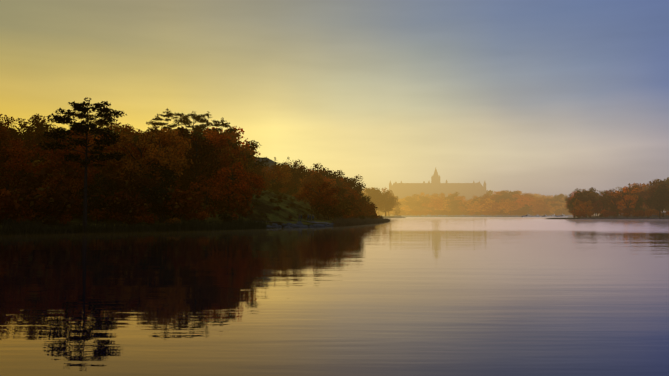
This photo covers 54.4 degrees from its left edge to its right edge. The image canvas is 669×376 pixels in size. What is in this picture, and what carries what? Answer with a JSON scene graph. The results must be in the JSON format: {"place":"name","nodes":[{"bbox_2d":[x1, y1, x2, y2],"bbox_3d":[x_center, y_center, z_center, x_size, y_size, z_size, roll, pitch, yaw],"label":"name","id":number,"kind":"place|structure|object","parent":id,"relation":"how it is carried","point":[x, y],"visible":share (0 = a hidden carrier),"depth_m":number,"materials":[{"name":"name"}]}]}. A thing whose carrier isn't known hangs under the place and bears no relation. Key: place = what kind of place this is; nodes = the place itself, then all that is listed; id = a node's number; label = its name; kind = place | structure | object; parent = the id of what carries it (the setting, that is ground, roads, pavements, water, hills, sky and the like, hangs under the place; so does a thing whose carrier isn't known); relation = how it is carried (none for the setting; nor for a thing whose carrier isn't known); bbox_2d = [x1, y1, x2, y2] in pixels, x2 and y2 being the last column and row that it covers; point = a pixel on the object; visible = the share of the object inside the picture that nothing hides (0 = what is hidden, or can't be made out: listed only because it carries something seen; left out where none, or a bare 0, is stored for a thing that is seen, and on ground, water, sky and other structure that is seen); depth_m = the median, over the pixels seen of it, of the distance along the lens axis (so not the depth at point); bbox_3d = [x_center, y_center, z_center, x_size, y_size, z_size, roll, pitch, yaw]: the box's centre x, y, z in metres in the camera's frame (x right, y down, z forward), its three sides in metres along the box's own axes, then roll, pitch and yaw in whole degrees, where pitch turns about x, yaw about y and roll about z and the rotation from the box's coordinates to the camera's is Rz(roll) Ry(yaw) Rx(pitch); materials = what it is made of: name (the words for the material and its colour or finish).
{"place":"outdoors","nodes":[
{"label":"outdoors","id":0,"kind":"place"},
{"bbox_2d":[0,186,398,234],"bbox_3d":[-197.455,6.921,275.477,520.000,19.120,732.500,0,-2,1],"label":"bank terrain","id":1,"kind":"structure","parent":0,"point":[281,215],"depth_m":165.09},
{"bbox_2d":[0,126,31,156],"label":"deciduous tree","id":2,"kind":"object","parent":1,"relation":"on","point":[4,135],"visible":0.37,"depth_m":138.77,"materials":[{"name":"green plant"}]},
{"bbox_2d":[0,140,36,165],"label":"deciduous tree","id":3,"kind":"object","parent":1,"relation":"on","point":[30,143],"visible":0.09,"depth_m":138.86,"materials":[{"name":"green plant"}]},
{"bbox_2d":[0,138,41,182],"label":"deciduous tree","id":4,"kind":"object","parent":1,"relation":"on","point":[18,159],"visible":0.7,"depth_m":124.79,"materials":[{"name":"brown plant"}]},
{"bbox_2d":[1,113,55,140],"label":"deciduous tree","id":5,"kind":"object","parent":1,"relation":"on","point":[39,125],"visible":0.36,"depth_m":175.13,"materials":[{"name":"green plant"}]},
{"bbox_2d":[7,132,55,161],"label":"deciduous tree","id":6,"kind":"object","parent":1,"relation":"on","point":[39,136],"visible":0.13,"depth_m":152.73,"materials":[{"name":"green plant"}]},
{"bbox_2d":[26,131,56,162],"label":"deciduous tree","id":7,"kind":"object","parent":1,"relation":"on","point":[50,140],"visible":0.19,"depth_m":146.14,"materials":[{"name":"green plant"}]},
{"bbox_2d":[31,135,100,181],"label":"deciduous tree","id":8,"kind":"object","parent":1,"relation":"on","point":[59,159],"visible":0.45,"depth_m":129.33,"materials":[{"name":"brown plant"}]},
{"bbox_2d":[54,109,93,136],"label":"pine tree","id":9,"kind":"object","parent":1,"relation":"on","point":[59,128],"visible":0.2,"depth_m":201.22,"materials":[{"name":"green plant"}]},
{"bbox_2d":[38,97,128,232],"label":"pine tree","id":10,"kind":"object","parent":1,"relation":"on","point":[82,128],"visible":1,"depth_m":113.78,"materials":[{"name":"green plant"}]},
{"bbox_2d":[65,130,104,154],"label":"deciduous tree","id":11,"kind":"object","parent":1,"relation":"on","point":[73,136],"visible":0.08,"depth_m":151.94,"materials":[{"name":"brown plant"}]},
{"bbox_2d":[75,146,98,185],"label":"deciduous tree","id":12,"kind":"object","parent":1,"relation":"on","point":[90,154],"visible":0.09,"depth_m":136.16,"materials":[{"name":"brown plant"}]},
{"bbox_2d":[73,136,112,168],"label":"deciduous tree","id":13,"kind":"object","parent":1,"relation":"on","point":[91,147],"visible":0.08,"depth_m":142.97,"materials":[{"name":"brown plant"}]},
{"bbox_2d":[85,113,117,134],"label":"pine tree","id":14,"kind":"object","parent":1,"relation":"on","point":[94,121],"visible":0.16,"depth_m":211.67,"materials":[{"name":"green plant"}]},
{"bbox_2d":[87,143,129,182],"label":"deciduous tree","id":15,"kind":"object","parent":1,"relation":"on","point":[112,150],"visible":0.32,"depth_m":138.44,"materials":[{"name":"brown plant"}]},
{"bbox_2d":[107,121,153,136],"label":"deciduous tree","id":16,"kind":"object","parent":1,"relation":"on","point":[127,130],"visible":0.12,"depth_m":199.62,"materials":[{"name":"brown plant"}]},
{"bbox_2d":[105,134,161,174],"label":"deciduous tree","id":17,"kind":"object","parent":1,"relation":"on","point":[137,151],"visible":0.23,"depth_m":142.63,"materials":[{"name":"brown plant"}]},
{"bbox_2d":[0,215,268,234],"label":"reed belt","id":18,"kind":"object","parent":1,"relation":"on","point":[191,225],"visible":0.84,"depth_m":118.44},
{"bbox_2d":[117,169,158,197],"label":"deciduous tree","id":19,"kind":"object","parent":1,"relation":"on","point":[140,181],"visible":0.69,"depth_m":132.11,"materials":[{"name":"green plant"}]},
{"bbox_2d":[103,131,183,189],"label":"deciduous tree","id":20,"kind":"object","parent":1,"relation":"on","point":[141,166],"visible":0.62,"depth_m":139.19,"materials":[{"name":"orange plant"}]},
{"bbox_2d":[131,126,161,137],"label":"deciduous tree","id":21,"kind":"object","parent":1,"relation":"on","point":[155,128],"visible":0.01,"depth_m":194.46,"materials":[{"name":"brown plant"}]},
{"bbox_2d":[139,214,158,224],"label":"bush","id":22,"kind":"object","parent":1,"relation":"on","point":[149,217],"visible":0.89,"depth_m":125.41,"materials":[{"name":"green plant"}]},
{"bbox_2d":[136,128,192,188],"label":"deciduous tree","id":23,"kind":"object","parent":1,"relation":"on","point":[172,138],"visible":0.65,"depth_m":144.55,"materials":[{"name":"orange plant"}]},
{"bbox_2d":[146,108,184,131],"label":"pine tree","id":24,"kind":"object","parent":1,"relation":"on","point":[169,114],"visible":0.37,"depth_m":215.26,"materials":[{"name":"green plant"}]},
{"bbox_2d":[136,130,194,183],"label":"deciduous tree","id":25,"kind":"object","parent":1,"relation":"on","point":[189,155],"visible":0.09,"depth_m":153.46,"materials":[{"name":"brown plant"}]},
{"bbox_2d":[175,183,197,195],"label":"bush","id":26,"kind":"object","parent":1,"relation":"on","point":[184,186],"visible":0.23,"depth_m":151.20,"materials":[{"name":"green plant"}]},
{"bbox_2d":[171,111,211,133],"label":"pine tree","id":27,"kind":"object","parent":1,"relation":"on","point":[198,118],"visible":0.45,"depth_m":223.83,"materials":[{"name":"green plant"}]},
{"bbox_2d":[165,145,218,183],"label":"deciduous tree","id":28,"kind":"object","parent":1,"relation":"on","point":[185,170],"visible":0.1,"depth_m":160.85,"materials":[{"name":"brown plant"}]},
{"bbox_2d":[173,126,220,189],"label":"deciduous tree","id":29,"kind":"object","parent":1,"relation":"on","point":[204,149],"visible":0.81,"depth_m":154.85,"materials":[{"name":"orange plant"}]},
{"bbox_2d":[187,128,216,143],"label":"deciduous tree","id":30,"kind":"object","parent":1,"relation":"on","point":[209,133],"visible":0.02,"depth_m":190.30,"materials":[{"name":"brown plant"}]},
{"bbox_2d":[196,211,209,222],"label":"bush","id":31,"kind":"object","parent":1,"relation":"on","point":[202,215],"visible":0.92,"depth_m":134.61,"materials":[{"name":"brown plant"}]},
{"bbox_2d":[189,174,222,207],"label":"deciduous tree","id":32,"kind":"object","parent":1,"relation":"on","point":[211,191],"visible":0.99,"depth_m":150.31,"materials":[{"name":"brown plant"}]},
{"bbox_2d":[193,204,218,221],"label":"bush","id":33,"kind":"object","parent":1,"relation":"on","point":[212,210],"visible":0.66,"depth_m":142.00,"materials":[{"name":"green plant"}]},
{"bbox_2d":[201,111,217,134],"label":"larch tree","id":34,"kind":"object","parent":1,"relation":"on","point":[208,123],"visible":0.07,"depth_m":219.04,"materials":[{"name":"green plant"}]},
{"bbox_2d":[202,134,247,169],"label":"deciduous tree","id":35,"kind":"object","parent":1,"relation":"on","point":[219,142],"visible":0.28,"depth_m":169.14,"materials":[{"name":"brown plant"}]},
{"bbox_2d":[209,129,240,147],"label":"deciduous tree","id":36,"kind":"object","parent":1,"relation":"on","point":[228,134],"visible":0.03,"depth_m":221.14,"materials":[{"name":"brown plant"}]},
{"bbox_2d":[210,117,240,143],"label":"pine tree","id":37,"kind":"object","parent":1,"relation":"on","point":[225,125],"visible":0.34,"depth_m":225.16,"materials":[{"name":"green plant"}]},
{"bbox_2d":[208,161,249,213],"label":"deciduous tree","id":38,"kind":"object","parent":1,"relation":"on","point":[228,189],"visible":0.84,"depth_m":153.81,"materials":[{"name":"red plant"}]},
{"bbox_2d":[214,194,254,219],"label":"bush","id":39,"kind":"object","parent":1,"relation":"on","point":[235,203],"visible":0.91,"depth_m":152.56,"materials":[{"name":"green plant"}]},
{"bbox_2d":[216,146,255,195],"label":"deciduous tree","id":40,"kind":"object","parent":1,"relation":"on","point":[237,160],"visible":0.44,"depth_m":164.97,"materials":[{"name":"red plant"}]},
{"bbox_2d":[220,126,260,161],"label":"deciduous tree","id":41,"kind":"object","parent":1,"relation":"on","point":[238,134],"visible":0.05,"depth_m":245.31,"materials":[{"name":"red plant"}]},
{"bbox_2d":[217,139,268,173],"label":"deciduous tree","id":42,"kind":"object","parent":1,"relation":"on","point":[251,159],"visible":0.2,"depth_m":178.10,"materials":[{"name":"red plant"}]},
{"bbox_2d":[231,166,266,217],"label":"deciduous tree","id":43,"kind":"object","parent":1,"relation":"on","point":[257,181],"visible":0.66,"depth_m":157.42,"materials":[{"name":"orange plant"}]},
{"bbox_2d":[248,160,265,177],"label":"deciduous tree","id":44,"kind":"object","parent":1,"relation":"on","point":[260,173],"visible":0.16,"depth_m":203.91,"materials":[{"name":"brown plant"}]},
{"bbox_2d":[255,157,276,171],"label":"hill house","id":45,"kind":"structure","parent":1,"relation":"on","point":[270,162],"depth_m":259.28,"materials":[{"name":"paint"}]},
{"bbox_2d":[263,165,283,184],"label":"deciduous tree","id":46,"kind":"object","parent":1,"relation":"on","point":[273,176],"visible":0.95,"depth_m":222.46,"materials":[{"name":"brown plant"}]},
{"bbox_2d":[266,165,292,191],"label":"deciduous tree","id":47,"kind":"object","parent":1,"relation":"on","point":[287,174],"visible":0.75,"depth_m":226.96,"materials":[{"name":"orange plant"}]},
{"bbox_2d":[281,162,304,191],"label":"deciduous tree","id":48,"kind":"object","parent":1,"relation":"on","point":[292,170],"visible":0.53,"depth_m":238.31,"materials":[{"name":"brown plant"}]},
{"bbox_2d":[293,159,323,198],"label":"deciduous tree","id":49,"kind":"object","parent":1,"relation":"on","point":[306,172],"visible":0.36,"depth_m":254.84,"materials":[{"name":"brown plant"}]},
{"bbox_2d":[300,171,321,197],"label":"deciduous tree","id":50,"kind":"object","parent":1,"relation":"on","point":[304,182],"visible":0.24,"depth_m":248.98,"materials":[{"name":"brown plant"}]},
{"bbox_2d":[300,180,325,210],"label":"deciduous tree","id":51,"kind":"object","parent":1,"relation":"on","point":[313,193],"visible":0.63,"depth_m":198.96,"materials":[{"name":"brown plant"}]},
{"bbox_2d":[295,182,340,218],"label":"deciduous tree","id":52,"kind":"object","parent":1,"relation":"on","point":[321,198],"visible":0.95,"depth_m":193.47,"materials":[{"name":"orange plant"}]},
{"bbox_2d":[310,175,337,199],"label":"deciduous tree","id":53,"kind":"object","parent":1,"relation":"on","point":[319,182],"visible":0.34,"depth_m":211.30,"materials":[{"name":"orange plant"}]},
{"bbox_2d":[311,163,342,187],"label":"deciduous tree","id":54,"kind":"object","parent":1,"relation":"on","point":[334,174],"visible":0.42,"depth_m":262.30,"materials":[{"name":"brown plant"}]},
{"bbox_2d":[332,187,354,202],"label":"deciduous tree","id":55,"kind":"object","parent":1,"relation":"on","point":[342,191],"visible":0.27,"depth_m":234.26,"materials":[{"name":"brown plant"}]},
{"bbox_2d":[333,177,356,196],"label":"deciduous tree","id":56,"kind":"object","parent":1,"relation":"on","point":[347,180],"visible":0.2,"depth_m":262.16,"materials":[{"name":"brown plant"}]},
{"bbox_2d":[341,182,360,203],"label":"deciduous tree","id":57,"kind":"object","parent":1,"relation":"on","point":[351,190],"visible":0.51,"depth_m":242.26,"materials":[{"name":"brown plant"}]},
{"bbox_2d":[346,176,371,203],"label":"deciduous tree","id":58,"kind":"object","parent":1,"relation":"on","point":[358,185],"visible":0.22,"depth_m":289.49,"materials":[{"name":"brown plant"}]},
{"bbox_2d":[351,187,366,206],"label":"deciduous tree","id":59,"kind":"object","parent":1,"relation":"on","point":[361,194],"visible":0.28,"depth_m":255.97,"materials":[{"name":"brown plant"}]},
{"bbox_2d":[333,215,390,226],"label":"reed tip","id":60,"kind":"object","parent":1,"relation":"on","point":[343,222],"visible":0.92,"depth_m":201.74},
{"bbox_2d":[359,204,375,214],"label":"bush","id":61,"kind":"object","parent":1,"relation":"on","point":[370,208],"visible":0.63,"depth_m":256.37,"materials":[{"name":"brown plant"}]},
{"bbox_2d":[364,187,380,205],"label":"deciduous tree","id":62,"kind":"object","parent":1,"relation":"on","point":[368,190],"visible":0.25,"depth_m":581.34,"materials":[{"name":"brown plant"}]},
{"bbox_2d":[365,189,387,207],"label":"deciduous tree","id":63,"kind":"object","parent":1,"relation":"on","point":[376,200],"visible":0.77,"depth_m":570.40,"materials":[{"name":"brown plant"}]},
{"bbox_2d":[377,192,393,216],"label":"deciduous tree","id":64,"kind":"object","parent":1,"relation":"on","point":[388,203],"visible":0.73,"depth_m":579.58,"materials":[{"name":"brown plant"}]},
{"bbox_2d":[0,217,668,375],"bbox_3d":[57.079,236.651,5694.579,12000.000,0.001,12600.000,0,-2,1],"label":"water surface","id":65,"kind":"object","parent":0,"point":[475,296],"depth_m":24.20,"materials":[{"name":"liquid"}]},
{"bbox_2d":[0,0,668,211],"label":"sky","id":66,"kind":"structure","parent":0,"point":[544,97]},
{"bbox_2d":[383,214,575,216],"bbox_3d":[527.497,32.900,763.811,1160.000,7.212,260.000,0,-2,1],"label":"shoreline","id":67,"kind":"structure","parent":0,"point":[460,215],"depth_m":781.69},
{"bbox_2d":[396,196,421,211],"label":"deciduous tree","id":68,"kind":"object","parent":67,"relation":"on","point":[410,204],"visible":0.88,"depth_m":802.92,"materials":[{"name":"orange plant"}]},
{"bbox_2d":[409,194,430,215],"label":"deciduous tree","id":69,"kind":"object","parent":67,"relation":"on","point":[424,199],"visible":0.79,"depth_m":806.00,"materials":[{"name":"orange plant"}]},
{"bbox_2d":[421,198,443,215],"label":"deciduous tree","id":70,"kind":"object","parent":67,"relation":"on","point":[438,203],"visible":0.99,"depth_m":796.08,"materials":[{"name":"orange plant"}]},
{"bbox_2d":[389,168,485,200],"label":"nordic museum","id":71,"kind":"structure","parent":67,"relation":"on","point":[401,190],"depth_m":890.21,"materials":[{"name":"stone"}]},
{"bbox_2d":[443,192,461,208],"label":"deciduous tree","id":72,"kind":"object","parent":67,"relation":"on","point":[453,195],"visible":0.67,"depth_m":813.62,"materials":[{"name":"orange plant"}]},
{"bbox_2d":[446,201,460,215],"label":"deciduous tree","id":73,"kind":"object","parent":67,"relation":"on","point":[454,206],"visible":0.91,"depth_m":802.45,"materials":[{"name":"orange plant"}]},
{"bbox_2d":[467,202,480,215],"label":"deciduous tree","id":74,"kind":"object","parent":67,"relation":"on","point":[476,208],"visible":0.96,"depth_m":798.68,"materials":[{"name":"orange plant"}]},
{"bbox_2d":[472,197,494,215],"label":"deciduous tree","id":75,"kind":"object","parent":67,"relation":"on","point":[488,199],"visible":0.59,"depth_m":808.09,"materials":[{"name":"orange plant"}]},
{"bbox_2d":[401,214,572,216],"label":"shore reed fringe","id":76,"kind":"object","parent":67,"relation":"on","point":[502,215],"depth_m":779.86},
{"bbox_2d":[481,202,500,211],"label":"deciduous tree","id":77,"kind":"object","parent":67,"relation":"on","point":[493,208],"visible":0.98,"depth_m":796.75,"materials":[{"name":"orange plant"}]},
{"bbox_2d":[478,195,504,215],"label":"deciduous tree","id":78,"kind":"object","parent":67,"relation":"on","point":[482,202],"visible":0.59,"depth_m":806.28,"materials":[{"name":"orange plant"}]},
{"bbox_2d":[491,198,513,212],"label":"deciduous tree","id":79,"kind":"object","parent":67,"relation":"on","point":[502,207],"visible":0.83,"depth_m":790.66,"materials":[{"name":"orange plant"}]},
{"bbox_2d":[504,200,520,215],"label":"deciduous tree","id":80,"kind":"object","parent":67,"relation":"on","point":[516,205],"visible":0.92,"depth_m":792.50,"materials":[{"name":"orange plant"}]},
{"bbox_2d":[500,190,530,209],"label":"deciduous tree","id":81,"kind":"object","parent":67,"relation":"on","point":[506,193],"visible":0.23,"depth_m":849.42,"materials":[{"name":"orange plant"}]},
{"bbox_2d":[512,193,535,215],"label":"deciduous tree","id":82,"kind":"object","parent":67,"relation":"on","point":[525,199],"visible":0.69,"depth_m":801.74,"materials":[{"name":"orange plant"}]},
{"bbox_2d":[520,195,544,214],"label":"deciduous tree","id":83,"kind":"object","parent":67,"relation":"on","point":[531,206],"visible":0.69,"depth_m":800.11,"materials":[{"name":"orange plant"}]},
{"bbox_2d":[530,200,558,215],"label":"deciduous tree","id":84,"kind":"object","parent":67,"relation":"on","point":[539,207],"visible":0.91,"depth_m":790.54,"materials":[{"name":"orange plant"}]},
{"bbox_2d":[544,193,566,211],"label":"deciduous tree","id":85,"kind":"object","parent":67,"relation":"on","point":[556,198],"visible":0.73,"depth_m":793.82,"materials":[{"name":"orange plant"}]},
{"bbox_2d":[546,201,565,215],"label":"deciduous tree","id":86,"kind":"object","parent":67,"relation":"on","point":[554,209],"visible":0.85,"depth_m":790.37,"materials":[{"name":"orange plant"}]},
{"bbox_2d":[546,212,668,218],"bbox_3d":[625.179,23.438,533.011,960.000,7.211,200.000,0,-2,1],"label":"shoreline","id":87,"kind":"structure","parent":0,"point":[652,216],"depth_m":466.48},
{"bbox_2d":[568,198,580,217],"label":"deciduous tree","id":88,"kind":"object","parent":87,"relation":"on","point":[572,202],"visible":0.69,"depth_m":476.59,"materials":[{"name":"brown plant"}]},
{"bbox_2d":[573,199,584,217],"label":"deciduous tree","id":89,"kind":"object","parent":87,"relation":"on","point":[577,208],"visible":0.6,"depth_m":468.05,"materials":[{"name":"brown plant"}]},
{"bbox_2d":[565,187,600,210],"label":"deciduous tree","id":90,"kind":"object","parent":87,"relation":"on","point":[590,191],"visible":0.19,"depth_m":525.71,"materials":[{"name":"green plant"}]},
{"bbox_2d":[571,191,595,210],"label":"deciduous tree","id":91,"kind":"object","parent":87,"relation":"on","point":[579,194],"visible":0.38,"depth_m":477.63,"materials":[{"name":"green plant"}]},
{"bbox_2d":[576,190,597,216],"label":"deciduous tree","id":92,"kind":"object","parent":87,"relation":"on","point":[586,200],"visible":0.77,"depth_m":467.92,"materials":[{"name":"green plant"}]},
{"bbox_2d":[580,200,593,214],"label":"deciduous tree","id":93,"kind":"object","parent":87,"relation":"on","point":[585,204],"visible":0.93,"depth_m":454.36,"materials":[{"name":"brown plant"}]},
{"bbox_2d":[591,199,603,216],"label":"deciduous tree","id":94,"kind":"object","parent":87,"relation":"on","point":[598,208],"visible":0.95,"depth_m":463.93,"materials":[{"name":"brown plant"}]},
{"bbox_2d":[603,188,624,217],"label":"deciduous tree","id":95,"kind":"object","parent":87,"relation":"on","point":[609,202],"visible":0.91,"depth_m":465.18,"materials":[{"name":"brown plant"}]},
{"bbox_2d":[580,216,668,218],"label":"reed belt","id":96,"kind":"object","parent":87,"relation":"on","point":[621,218],"visible":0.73,"depth_m":442.21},
{"bbox_2d":[611,186,638,216],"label":"deciduous tree","id":97,"kind":"object","parent":87,"relation":"on","point":[626,197],"visible":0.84,"depth_m":464.06,"materials":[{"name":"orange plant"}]},
{"bbox_2d":[620,186,637,216],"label":"deciduous tree","id":98,"kind":"object","parent":87,"relation":"on","point":[627,193],"visible":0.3,"depth_m":473.18,"materials":[{"name":"brown plant"}]},
{"bbox_2d":[624,183,648,208],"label":"deciduous tree","id":99,"kind":"object","parent":87,"relation":"on","point":[639,186],"visible":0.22,"depth_m":508.34,"materials":[{"name":"brown plant"}]},
{"bbox_2d":[629,194,645,217],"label":"deciduous tree","id":100,"kind":"object","parent":87,"relation":"on","point":[639,203],"visible":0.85,"depth_m":461.91,"materials":[{"name":"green plant"}]},
{"bbox_2d":[637,189,655,210],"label":"deciduous tree","id":101,"kind":"object","parent":87,"relation":"on","point":[643,193],"visible":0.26,"depth_m":495.33,"materials":[{"name":"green plant"}]},
{"bbox_2d":[644,209,656,217],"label":"bush","id":102,"kind":"object","parent":87,"relation":"on","point":[649,213],"visible":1,"depth_m":446.56,"materials":[{"name":"brown plant"}]},
{"bbox_2d":[645,184,668,217],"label":"deciduous tree","id":103,"kind":"object","parent":87,"relation":"on","point":[660,192],"visible":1,"depth_m":458.41,"materials":[{"name":"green plant"}]},
{"bbox_2d":[645,179,668,215],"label":"deciduous tree","id":104,"kind":"object","parent":87,"relation":"on","point":[661,182],"visible":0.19,"depth_m":478.98,"materials":[{"name":"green plant"}]},
{"bbox_2d":[646,180,668,216],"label":"deciduous tree","id":105,"kind":"object","parent":87,"relation":"on","point":[656,185],"visible":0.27,"depth_m":471.71,"materials":[{"name":"brown plant"}]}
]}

